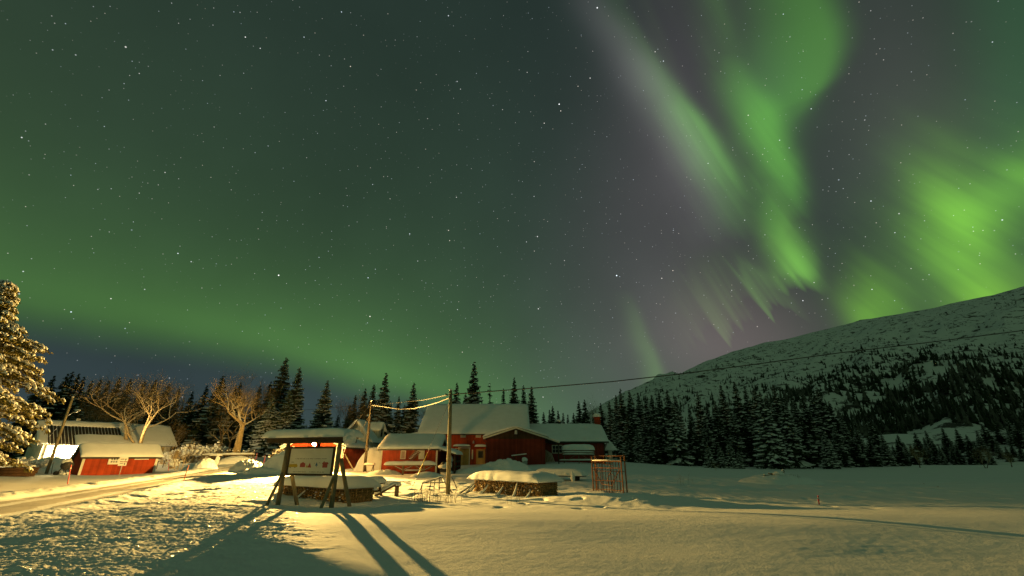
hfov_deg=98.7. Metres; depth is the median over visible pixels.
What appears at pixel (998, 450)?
spruce tree
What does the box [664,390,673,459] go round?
spruce tree
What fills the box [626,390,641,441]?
spruce tree
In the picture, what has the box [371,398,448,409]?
power line
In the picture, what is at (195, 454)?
frosted bush
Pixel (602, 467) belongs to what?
rusty cage
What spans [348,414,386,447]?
cream house
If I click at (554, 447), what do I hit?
window
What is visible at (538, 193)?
sky
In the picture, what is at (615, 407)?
spruce tree
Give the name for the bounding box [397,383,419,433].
spruce tree
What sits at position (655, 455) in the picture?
spruce tree
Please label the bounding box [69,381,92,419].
spruce tree
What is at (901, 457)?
spruce tree
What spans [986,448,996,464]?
spruce tree
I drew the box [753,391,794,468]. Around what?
spruce tree
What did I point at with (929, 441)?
spruce tree
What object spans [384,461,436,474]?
propped beam
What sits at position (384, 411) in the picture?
spruce tree
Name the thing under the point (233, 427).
spruce tree
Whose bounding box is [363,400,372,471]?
utility pole
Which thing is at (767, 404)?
spruce tree
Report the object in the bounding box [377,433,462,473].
red shed
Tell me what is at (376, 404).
power line
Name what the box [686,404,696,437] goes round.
spruce tree
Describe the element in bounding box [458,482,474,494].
fallen poles
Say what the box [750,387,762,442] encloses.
spruce tree
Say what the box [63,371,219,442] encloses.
bare tree
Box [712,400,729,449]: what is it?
spruce tree
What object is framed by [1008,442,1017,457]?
spruce tree
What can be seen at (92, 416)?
bare tree
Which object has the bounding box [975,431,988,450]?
spruce tree
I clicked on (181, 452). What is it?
frosted bush
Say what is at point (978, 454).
spruce tree
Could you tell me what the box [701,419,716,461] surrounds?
spruce tree
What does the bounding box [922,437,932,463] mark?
spruce tree
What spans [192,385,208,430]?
spruce tree
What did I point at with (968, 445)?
spruce tree
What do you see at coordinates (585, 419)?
spruce tree
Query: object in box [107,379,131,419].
spruce tree
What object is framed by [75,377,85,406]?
spruce tree
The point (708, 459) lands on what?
spruce tree
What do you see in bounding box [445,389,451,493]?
utility pole
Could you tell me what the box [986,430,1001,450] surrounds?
spruce tree
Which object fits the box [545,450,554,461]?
stacked boards
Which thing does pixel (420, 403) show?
bare tree
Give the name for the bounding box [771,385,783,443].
spruce tree
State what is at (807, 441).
spruce tree
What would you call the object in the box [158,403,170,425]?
spruce tree
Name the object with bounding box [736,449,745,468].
spruce tree
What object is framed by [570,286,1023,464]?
mountain
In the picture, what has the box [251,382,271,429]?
spruce tree
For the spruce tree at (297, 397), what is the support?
on the snow ground
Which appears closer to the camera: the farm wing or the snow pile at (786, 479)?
the snow pile at (786, 479)
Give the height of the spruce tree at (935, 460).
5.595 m
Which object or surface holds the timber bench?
on the snow ground
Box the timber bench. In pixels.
[374,481,401,495]
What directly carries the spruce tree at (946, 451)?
on the mountain
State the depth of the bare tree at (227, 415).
71.17 m
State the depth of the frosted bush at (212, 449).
56.05 m
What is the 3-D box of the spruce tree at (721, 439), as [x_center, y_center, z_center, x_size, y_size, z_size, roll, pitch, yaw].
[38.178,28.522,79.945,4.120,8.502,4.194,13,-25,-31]
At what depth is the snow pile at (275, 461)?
33.46 m
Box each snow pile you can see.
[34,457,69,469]
[181,463,194,470]
[190,458,217,469]
[218,456,257,464]
[228,459,262,471]
[237,466,280,473]
[262,451,284,470]
[354,447,380,470]
[368,469,401,474]
[410,472,441,477]
[452,466,495,473]
[481,458,531,470]
[738,474,823,484]
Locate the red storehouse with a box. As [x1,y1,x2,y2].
[280,439,370,469]
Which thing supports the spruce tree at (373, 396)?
on the snow ground
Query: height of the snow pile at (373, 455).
2.510 m
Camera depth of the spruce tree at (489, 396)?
96.69 m
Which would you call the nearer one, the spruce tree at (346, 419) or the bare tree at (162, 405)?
the bare tree at (162, 405)
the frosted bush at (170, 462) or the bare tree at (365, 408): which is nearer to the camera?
the frosted bush at (170, 462)
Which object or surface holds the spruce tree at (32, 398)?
on the snow ground
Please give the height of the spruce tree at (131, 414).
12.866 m
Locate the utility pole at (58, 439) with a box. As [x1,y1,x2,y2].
[44,396,80,473]
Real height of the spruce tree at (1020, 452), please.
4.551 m
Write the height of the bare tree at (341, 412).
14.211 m
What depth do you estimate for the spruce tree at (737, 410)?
92.56 m
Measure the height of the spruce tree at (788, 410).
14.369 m
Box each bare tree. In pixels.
[53,400,119,421]
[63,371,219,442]
[76,367,132,421]
[84,401,154,423]
[90,377,196,423]
[98,370,175,421]
[132,369,193,428]
[164,438,197,469]
[171,421,192,449]
[193,382,274,457]
[209,377,272,456]
[220,362,285,427]
[330,385,375,427]
[338,400,383,426]
[403,393,428,428]
[580,401,607,423]
[903,445,927,467]
[968,445,997,467]
[1001,452,1018,466]
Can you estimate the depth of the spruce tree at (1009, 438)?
117.29 m
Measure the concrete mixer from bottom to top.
1.503 m
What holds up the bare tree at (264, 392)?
on the snow ground
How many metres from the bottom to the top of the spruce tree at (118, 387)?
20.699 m
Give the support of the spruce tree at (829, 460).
on the snow ground
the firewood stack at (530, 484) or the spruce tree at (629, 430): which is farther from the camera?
the spruce tree at (629, 430)
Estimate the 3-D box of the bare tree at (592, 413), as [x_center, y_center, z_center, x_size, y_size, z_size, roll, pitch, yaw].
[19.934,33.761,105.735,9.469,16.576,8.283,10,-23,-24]
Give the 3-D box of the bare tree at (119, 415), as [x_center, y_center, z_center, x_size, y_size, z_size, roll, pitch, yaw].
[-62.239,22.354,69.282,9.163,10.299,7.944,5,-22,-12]
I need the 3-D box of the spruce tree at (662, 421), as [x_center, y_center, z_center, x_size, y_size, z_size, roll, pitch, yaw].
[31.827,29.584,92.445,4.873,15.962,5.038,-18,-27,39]
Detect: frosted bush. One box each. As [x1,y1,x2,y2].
[16,457,54,470]
[157,452,180,463]
[164,459,181,468]
[171,445,194,462]
[173,443,208,463]
[196,446,217,460]
[206,441,229,458]
[268,445,284,457]
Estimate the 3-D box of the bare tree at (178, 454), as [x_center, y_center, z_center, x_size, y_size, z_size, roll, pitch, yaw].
[-35.115,17.534,46.403,2.690,4.098,4.499,7,-22,-18]
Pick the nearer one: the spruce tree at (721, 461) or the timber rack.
the timber rack
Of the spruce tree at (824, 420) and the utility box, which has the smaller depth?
the utility box
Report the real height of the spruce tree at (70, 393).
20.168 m
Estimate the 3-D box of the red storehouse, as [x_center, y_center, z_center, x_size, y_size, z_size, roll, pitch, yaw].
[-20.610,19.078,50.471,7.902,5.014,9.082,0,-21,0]
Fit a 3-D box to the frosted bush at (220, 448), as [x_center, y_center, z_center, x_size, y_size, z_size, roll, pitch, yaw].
[-39.019,21.501,58.139,3.257,2.388,3.461,0,-21,0]
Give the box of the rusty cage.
[591,455,627,492]
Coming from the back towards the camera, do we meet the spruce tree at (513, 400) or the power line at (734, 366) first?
the spruce tree at (513, 400)
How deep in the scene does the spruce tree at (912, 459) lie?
97.64 m
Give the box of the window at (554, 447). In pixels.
[552,445,562,452]
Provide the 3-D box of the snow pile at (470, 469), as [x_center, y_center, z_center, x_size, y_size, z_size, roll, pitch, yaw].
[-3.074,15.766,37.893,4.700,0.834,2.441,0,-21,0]
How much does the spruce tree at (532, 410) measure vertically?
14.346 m
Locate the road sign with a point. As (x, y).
(123, 463)
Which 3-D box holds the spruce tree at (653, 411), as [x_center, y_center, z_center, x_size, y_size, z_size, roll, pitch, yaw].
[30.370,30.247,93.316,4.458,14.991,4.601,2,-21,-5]
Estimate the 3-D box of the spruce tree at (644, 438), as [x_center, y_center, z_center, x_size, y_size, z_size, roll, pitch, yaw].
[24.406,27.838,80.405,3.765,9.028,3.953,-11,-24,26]
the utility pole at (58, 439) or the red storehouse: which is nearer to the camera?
the utility pole at (58, 439)
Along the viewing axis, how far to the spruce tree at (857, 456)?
80.03 m
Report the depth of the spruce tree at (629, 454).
73.68 m
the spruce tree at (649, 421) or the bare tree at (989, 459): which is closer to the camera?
the bare tree at (989, 459)
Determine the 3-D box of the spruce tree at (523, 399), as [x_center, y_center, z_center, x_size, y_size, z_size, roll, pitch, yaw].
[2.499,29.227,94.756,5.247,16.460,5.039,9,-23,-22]
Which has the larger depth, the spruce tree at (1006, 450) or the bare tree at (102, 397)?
the spruce tree at (1006, 450)
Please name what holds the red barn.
on the snow ground
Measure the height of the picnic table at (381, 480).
1.110 m
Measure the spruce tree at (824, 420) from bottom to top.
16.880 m
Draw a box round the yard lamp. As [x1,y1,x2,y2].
[308,443,320,446]
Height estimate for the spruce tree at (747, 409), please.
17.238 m
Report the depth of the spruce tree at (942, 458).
98.62 m
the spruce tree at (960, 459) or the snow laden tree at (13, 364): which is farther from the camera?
the spruce tree at (960, 459)
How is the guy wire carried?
attached to the utility pole at (448, 474)
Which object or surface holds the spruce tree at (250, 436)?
on the snow ground
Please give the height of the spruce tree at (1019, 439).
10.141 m
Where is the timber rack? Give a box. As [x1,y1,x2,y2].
[560,444,596,463]
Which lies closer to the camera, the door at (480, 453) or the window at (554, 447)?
the door at (480, 453)
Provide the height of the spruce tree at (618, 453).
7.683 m
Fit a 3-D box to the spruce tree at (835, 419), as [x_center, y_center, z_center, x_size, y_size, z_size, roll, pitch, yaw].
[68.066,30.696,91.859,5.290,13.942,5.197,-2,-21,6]
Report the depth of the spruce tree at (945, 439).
120.85 m
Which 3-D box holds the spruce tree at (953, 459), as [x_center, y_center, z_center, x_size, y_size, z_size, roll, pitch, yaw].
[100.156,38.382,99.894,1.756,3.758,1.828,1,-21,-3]
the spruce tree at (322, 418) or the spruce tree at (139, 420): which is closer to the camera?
the spruce tree at (322, 418)
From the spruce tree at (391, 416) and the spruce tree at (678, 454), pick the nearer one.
the spruce tree at (678, 454)
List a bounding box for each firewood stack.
[273,474,381,502]
[467,470,563,497]
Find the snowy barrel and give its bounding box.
[522,457,527,464]
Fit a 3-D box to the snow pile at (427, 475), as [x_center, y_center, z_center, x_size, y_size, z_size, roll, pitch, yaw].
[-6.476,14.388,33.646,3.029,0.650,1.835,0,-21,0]
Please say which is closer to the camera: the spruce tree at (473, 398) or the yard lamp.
the yard lamp
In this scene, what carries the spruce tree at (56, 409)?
on the snow ground
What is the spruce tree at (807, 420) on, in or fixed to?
on the snow ground
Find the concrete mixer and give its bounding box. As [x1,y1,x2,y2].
[53,458,74,474]
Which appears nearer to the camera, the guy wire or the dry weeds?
the dry weeds
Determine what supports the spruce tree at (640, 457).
on the snow ground
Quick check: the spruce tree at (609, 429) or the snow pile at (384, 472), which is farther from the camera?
the spruce tree at (609, 429)
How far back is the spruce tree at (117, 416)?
84.90 m
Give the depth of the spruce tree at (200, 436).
71.83 m
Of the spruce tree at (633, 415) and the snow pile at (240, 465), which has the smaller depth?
the snow pile at (240, 465)
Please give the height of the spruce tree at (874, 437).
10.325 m
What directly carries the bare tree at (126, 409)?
on the snow ground
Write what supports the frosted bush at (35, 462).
on the snow ground
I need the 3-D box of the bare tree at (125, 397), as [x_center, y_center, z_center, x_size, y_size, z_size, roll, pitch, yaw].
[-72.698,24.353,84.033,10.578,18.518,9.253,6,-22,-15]
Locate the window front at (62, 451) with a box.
[43,445,77,458]
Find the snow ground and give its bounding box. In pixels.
[0,457,1023,575]
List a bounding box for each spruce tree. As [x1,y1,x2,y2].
[0,384,40,461]
[6,376,56,459]
[9,374,69,458]
[60,373,80,420]
[65,371,74,390]
[68,395,84,420]
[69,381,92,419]
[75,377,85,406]
[87,379,101,420]
[88,396,103,421]
[99,380,109,421]
[103,377,121,416]
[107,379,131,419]
[108,396,121,421]
[123,401,136,422]
[127,382,144,423]
[138,380,158,423]
[143,398,159,423]
[157,383,170,419]
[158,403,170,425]
[167,388,180,426]
[170,407,183,451]
[176,401,196,448]
[178,376,232,458]
[181,391,194,431]
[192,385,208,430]
[222,382,243,456]
[240,386,261,452]
[241,357,290,451]
[242,395,278,456]
[242,405,262,456]
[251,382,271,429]
[263,391,296,456]
[276,367,306,428]
[306,380,333,428]
[333,415,340,427]
[341,406,351,428]
[347,395,357,427]
[356,388,369,419]
[367,384,376,421]
[372,373,394,436]
[388,401,392,430]
[390,397,402,433]
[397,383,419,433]
[401,405,405,430]
[452,383,460,403]
[463,362,483,403]
[487,383,493,403]
[501,391,505,403]
[509,377,519,403]
[520,385,526,403]
[527,387,539,423]
[542,412,546,423]
[549,406,555,422]
[575,401,581,423]
[578,401,590,423]
[598,403,607,453]
[605,401,614,459]
[611,420,624,461]
[613,395,618,429]
[615,389,629,450]
[622,413,635,456]
[625,434,635,462]
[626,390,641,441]
[633,429,646,462]
[635,392,644,440]
[639,415,651,462]
[642,395,654,438]
[648,431,663,464]
[649,395,658,428]
[654,417,670,464]
[655,390,671,453]
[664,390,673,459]
[666,403,694,465]
[670,396,688,459]
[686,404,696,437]
[686,421,704,465]
[694,392,715,464]
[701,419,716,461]
[703,443,717,467]
[705,403,713,436]
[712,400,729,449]
[713,421,735,461]
[716,444,727,467]
[718,385,742,444]
[725,441,739,468]
[728,413,751,466]
[731,382,756,454]
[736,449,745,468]
[740,413,761,466]
[743,386,756,434]
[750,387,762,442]
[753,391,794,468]
[764,395,773,422]
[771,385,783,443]
[779,401,814,468]
[783,398,799,444]
[792,397,807,437]
[798,419,822,467]
[800,395,824,463]
[809,393,819,427]
[814,387,850,460]
[819,431,843,468]
[828,401,844,441]
[832,425,854,467]
[840,413,850,453]
[848,431,869,466]
[853,421,866,459]
[865,436,883,466]
[868,419,881,458]
[880,432,898,465]
[891,446,897,460]
[895,438,912,465]
[896,435,908,452]
[903,442,909,461]
[908,444,921,464]
[912,433,924,456]
[921,446,932,464]
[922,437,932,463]
[924,431,937,452]
[931,441,939,464]
[937,445,949,464]
[941,428,952,449]
[941,441,950,460]
[949,440,954,463]
[950,448,959,464]
[954,429,966,452]
[955,444,966,464]
[964,434,974,455]
[965,448,978,464]
[973,443,986,464]
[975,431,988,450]
[980,424,994,445]
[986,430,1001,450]
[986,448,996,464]
[993,425,1006,444]
[994,440,1005,459]
[1004,446,1014,461]
[1005,419,1016,440]
[1006,429,1016,445]
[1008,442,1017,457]
[1013,425,1023,448]
[1017,446,1023,461]
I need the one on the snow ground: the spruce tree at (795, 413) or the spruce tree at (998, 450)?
the spruce tree at (795, 413)
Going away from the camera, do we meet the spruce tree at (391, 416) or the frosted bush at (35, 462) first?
the frosted bush at (35, 462)
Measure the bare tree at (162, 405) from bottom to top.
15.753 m
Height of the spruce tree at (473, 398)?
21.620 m
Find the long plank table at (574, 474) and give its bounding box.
[537,468,588,480]
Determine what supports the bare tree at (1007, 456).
on the snow ground
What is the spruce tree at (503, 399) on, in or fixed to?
on the snow ground
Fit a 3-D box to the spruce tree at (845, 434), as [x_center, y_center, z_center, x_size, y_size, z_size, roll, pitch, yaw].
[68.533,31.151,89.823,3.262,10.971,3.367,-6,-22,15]
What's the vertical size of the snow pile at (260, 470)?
0.820 m
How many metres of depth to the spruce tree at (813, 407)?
95.83 m
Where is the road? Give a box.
[0,463,261,513]
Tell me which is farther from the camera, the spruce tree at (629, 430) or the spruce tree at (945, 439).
the spruce tree at (945, 439)
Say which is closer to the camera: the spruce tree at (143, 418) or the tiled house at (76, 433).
the tiled house at (76, 433)
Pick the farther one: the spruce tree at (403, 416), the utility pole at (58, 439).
the spruce tree at (403, 416)
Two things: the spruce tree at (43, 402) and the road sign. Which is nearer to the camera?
the road sign
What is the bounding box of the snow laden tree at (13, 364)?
[0,280,65,472]
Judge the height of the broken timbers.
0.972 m
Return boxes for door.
[459,449,468,464]
[476,449,484,464]
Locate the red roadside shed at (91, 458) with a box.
[70,442,163,474]
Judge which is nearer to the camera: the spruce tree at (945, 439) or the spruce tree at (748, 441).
the spruce tree at (748, 441)
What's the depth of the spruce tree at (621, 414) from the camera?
88.19 m
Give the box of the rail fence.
[202,450,254,458]
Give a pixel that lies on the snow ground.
(912, 520)
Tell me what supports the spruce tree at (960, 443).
on the mountain
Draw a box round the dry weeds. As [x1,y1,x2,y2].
[413,487,461,502]
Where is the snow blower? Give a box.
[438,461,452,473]
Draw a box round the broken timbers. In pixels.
[763,469,821,481]
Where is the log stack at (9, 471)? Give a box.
[0,464,38,476]
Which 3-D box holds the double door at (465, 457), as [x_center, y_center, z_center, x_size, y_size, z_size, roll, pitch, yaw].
[-5.907,20.882,54.025,1.174,2.134,0.140,0,-21,0]
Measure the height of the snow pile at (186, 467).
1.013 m
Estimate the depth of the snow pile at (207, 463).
42.32 m
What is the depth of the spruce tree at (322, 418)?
71.04 m
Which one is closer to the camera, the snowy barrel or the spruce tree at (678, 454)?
the snowy barrel
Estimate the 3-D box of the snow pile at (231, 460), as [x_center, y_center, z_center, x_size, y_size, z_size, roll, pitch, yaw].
[-31.510,19.792,50.238,5.984,1.219,2.342,0,-21,0]
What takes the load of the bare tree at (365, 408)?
on the snow ground
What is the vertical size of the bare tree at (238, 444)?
10.534 m
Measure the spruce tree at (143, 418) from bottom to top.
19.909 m
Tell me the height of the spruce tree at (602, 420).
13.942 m
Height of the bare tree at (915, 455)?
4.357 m
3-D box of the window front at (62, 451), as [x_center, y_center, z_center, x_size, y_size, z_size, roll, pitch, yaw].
[-51.154,19.656,52.268,0.100,2.051,6.300,-14,-25,32]
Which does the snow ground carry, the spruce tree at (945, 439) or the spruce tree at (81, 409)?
the spruce tree at (81, 409)
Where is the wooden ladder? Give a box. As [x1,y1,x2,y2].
[408,450,419,460]
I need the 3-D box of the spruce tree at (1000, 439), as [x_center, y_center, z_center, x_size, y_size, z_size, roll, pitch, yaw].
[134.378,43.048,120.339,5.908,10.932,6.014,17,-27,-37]
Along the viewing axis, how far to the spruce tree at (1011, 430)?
121.79 m
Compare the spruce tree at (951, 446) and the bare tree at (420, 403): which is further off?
the spruce tree at (951, 446)
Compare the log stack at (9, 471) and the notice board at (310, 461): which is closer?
the notice board at (310, 461)
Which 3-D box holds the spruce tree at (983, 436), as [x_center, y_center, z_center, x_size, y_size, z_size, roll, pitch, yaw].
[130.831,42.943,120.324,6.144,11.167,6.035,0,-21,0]
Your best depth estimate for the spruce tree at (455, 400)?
95.74 m
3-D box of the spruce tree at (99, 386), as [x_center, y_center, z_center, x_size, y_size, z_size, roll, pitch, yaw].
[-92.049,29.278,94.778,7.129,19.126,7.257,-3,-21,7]
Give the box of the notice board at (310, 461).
[261,428,363,507]
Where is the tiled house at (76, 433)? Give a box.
[21,418,176,461]
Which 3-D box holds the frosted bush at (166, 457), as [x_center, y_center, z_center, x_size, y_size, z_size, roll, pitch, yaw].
[-41.766,20.436,52.908,3.205,1.572,3.049,0,-21,0]
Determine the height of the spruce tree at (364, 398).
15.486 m
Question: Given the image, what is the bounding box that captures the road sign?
[118,457,128,475]
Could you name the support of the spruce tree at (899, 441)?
on the mountain
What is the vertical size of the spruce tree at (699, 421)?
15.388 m
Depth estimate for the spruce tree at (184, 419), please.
90.78 m
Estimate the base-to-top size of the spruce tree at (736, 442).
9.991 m
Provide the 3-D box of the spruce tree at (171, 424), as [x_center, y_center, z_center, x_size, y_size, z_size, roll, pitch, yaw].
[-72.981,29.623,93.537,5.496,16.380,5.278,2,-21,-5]
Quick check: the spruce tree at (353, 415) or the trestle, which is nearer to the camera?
the trestle
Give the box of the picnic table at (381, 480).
[367,476,387,495]
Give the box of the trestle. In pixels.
[363,463,374,471]
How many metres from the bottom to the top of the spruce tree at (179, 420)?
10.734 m
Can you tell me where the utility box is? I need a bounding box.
[209,453,221,464]
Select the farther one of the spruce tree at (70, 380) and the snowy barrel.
the spruce tree at (70, 380)
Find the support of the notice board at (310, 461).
on the snow ground
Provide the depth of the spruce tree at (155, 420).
80.63 m
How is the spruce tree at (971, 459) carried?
on the snow ground
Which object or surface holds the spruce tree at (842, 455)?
on the snow ground
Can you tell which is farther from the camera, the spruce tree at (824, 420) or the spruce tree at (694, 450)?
the spruce tree at (824, 420)
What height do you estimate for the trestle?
1.001 m
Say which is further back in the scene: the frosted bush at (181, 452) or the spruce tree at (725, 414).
the spruce tree at (725, 414)
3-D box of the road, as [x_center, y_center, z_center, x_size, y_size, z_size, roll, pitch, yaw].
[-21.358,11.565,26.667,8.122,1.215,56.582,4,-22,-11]
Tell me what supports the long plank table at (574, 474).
on the snow ground
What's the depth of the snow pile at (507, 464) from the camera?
38.37 m
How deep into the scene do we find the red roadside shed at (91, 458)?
42.85 m
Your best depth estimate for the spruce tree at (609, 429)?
87.72 m
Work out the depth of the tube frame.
24.41 m
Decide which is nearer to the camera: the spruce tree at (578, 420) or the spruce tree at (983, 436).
the spruce tree at (578, 420)
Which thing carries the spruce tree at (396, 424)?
on the snow ground
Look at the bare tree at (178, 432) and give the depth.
63.22 m
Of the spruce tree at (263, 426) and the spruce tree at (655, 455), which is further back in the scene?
the spruce tree at (655, 455)
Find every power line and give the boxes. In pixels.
[250,394,448,412]
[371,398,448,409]
[452,330,1023,394]
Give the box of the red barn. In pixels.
[410,404,529,464]
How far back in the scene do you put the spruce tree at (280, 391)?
80.43 m
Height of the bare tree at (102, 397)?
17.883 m
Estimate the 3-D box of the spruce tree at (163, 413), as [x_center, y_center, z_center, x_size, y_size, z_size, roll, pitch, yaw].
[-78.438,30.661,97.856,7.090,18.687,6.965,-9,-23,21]
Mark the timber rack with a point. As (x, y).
(579, 449)
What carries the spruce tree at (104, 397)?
on the snow ground
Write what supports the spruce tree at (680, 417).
on the snow ground
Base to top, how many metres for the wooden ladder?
1.010 m
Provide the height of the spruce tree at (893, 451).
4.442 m
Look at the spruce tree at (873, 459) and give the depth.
81.92 m
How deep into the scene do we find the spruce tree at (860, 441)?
92.38 m
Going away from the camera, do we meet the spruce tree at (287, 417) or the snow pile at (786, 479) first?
the snow pile at (786, 479)
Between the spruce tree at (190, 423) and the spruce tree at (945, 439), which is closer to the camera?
the spruce tree at (190, 423)
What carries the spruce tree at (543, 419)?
on the snow ground
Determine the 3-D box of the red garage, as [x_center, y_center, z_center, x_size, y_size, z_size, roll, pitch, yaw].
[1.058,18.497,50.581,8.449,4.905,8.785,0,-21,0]
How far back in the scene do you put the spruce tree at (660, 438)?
78.77 m
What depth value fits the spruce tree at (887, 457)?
85.66 m
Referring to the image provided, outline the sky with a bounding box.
[0,0,1023,442]
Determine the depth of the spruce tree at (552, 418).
117.40 m
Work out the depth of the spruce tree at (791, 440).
73.66 m
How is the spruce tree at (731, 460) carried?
on the snow ground
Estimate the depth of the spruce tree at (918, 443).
117.44 m
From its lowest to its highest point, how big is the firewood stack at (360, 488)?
1.472 m
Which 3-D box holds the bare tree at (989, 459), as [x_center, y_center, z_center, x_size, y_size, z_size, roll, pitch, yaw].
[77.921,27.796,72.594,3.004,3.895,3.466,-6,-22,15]
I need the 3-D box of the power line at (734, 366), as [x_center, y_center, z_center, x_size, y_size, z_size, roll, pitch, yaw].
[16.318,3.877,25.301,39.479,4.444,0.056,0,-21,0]
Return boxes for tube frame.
[420,476,456,492]
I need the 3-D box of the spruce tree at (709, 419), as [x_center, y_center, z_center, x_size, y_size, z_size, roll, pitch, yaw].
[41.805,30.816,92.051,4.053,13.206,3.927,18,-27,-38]
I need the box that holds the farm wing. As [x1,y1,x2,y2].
[530,413,608,463]
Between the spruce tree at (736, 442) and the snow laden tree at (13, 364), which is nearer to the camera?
the snow laden tree at (13, 364)
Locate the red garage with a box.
[483,425,559,464]
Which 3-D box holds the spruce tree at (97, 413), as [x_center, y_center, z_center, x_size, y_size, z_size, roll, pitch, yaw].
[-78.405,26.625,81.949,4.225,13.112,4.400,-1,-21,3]
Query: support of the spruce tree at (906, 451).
on the snow ground
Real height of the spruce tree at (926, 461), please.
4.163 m
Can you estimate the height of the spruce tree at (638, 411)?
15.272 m
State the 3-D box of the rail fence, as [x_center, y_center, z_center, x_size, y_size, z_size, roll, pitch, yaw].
[-34.337,20.553,53.181,6.429,1.875,0.339,0,-21,0]
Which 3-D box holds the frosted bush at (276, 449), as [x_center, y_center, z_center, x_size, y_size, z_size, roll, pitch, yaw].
[-25.179,18.378,48.739,2.862,2.807,3.073,0,-21,0]
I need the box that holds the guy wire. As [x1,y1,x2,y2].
[412,408,446,486]
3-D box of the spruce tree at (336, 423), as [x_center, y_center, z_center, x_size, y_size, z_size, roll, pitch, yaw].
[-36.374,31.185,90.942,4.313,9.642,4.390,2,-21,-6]
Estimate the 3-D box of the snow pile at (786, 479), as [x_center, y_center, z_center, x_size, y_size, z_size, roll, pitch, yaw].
[18.661,13.459,30.794,6.314,0.904,3.709,0,-21,0]

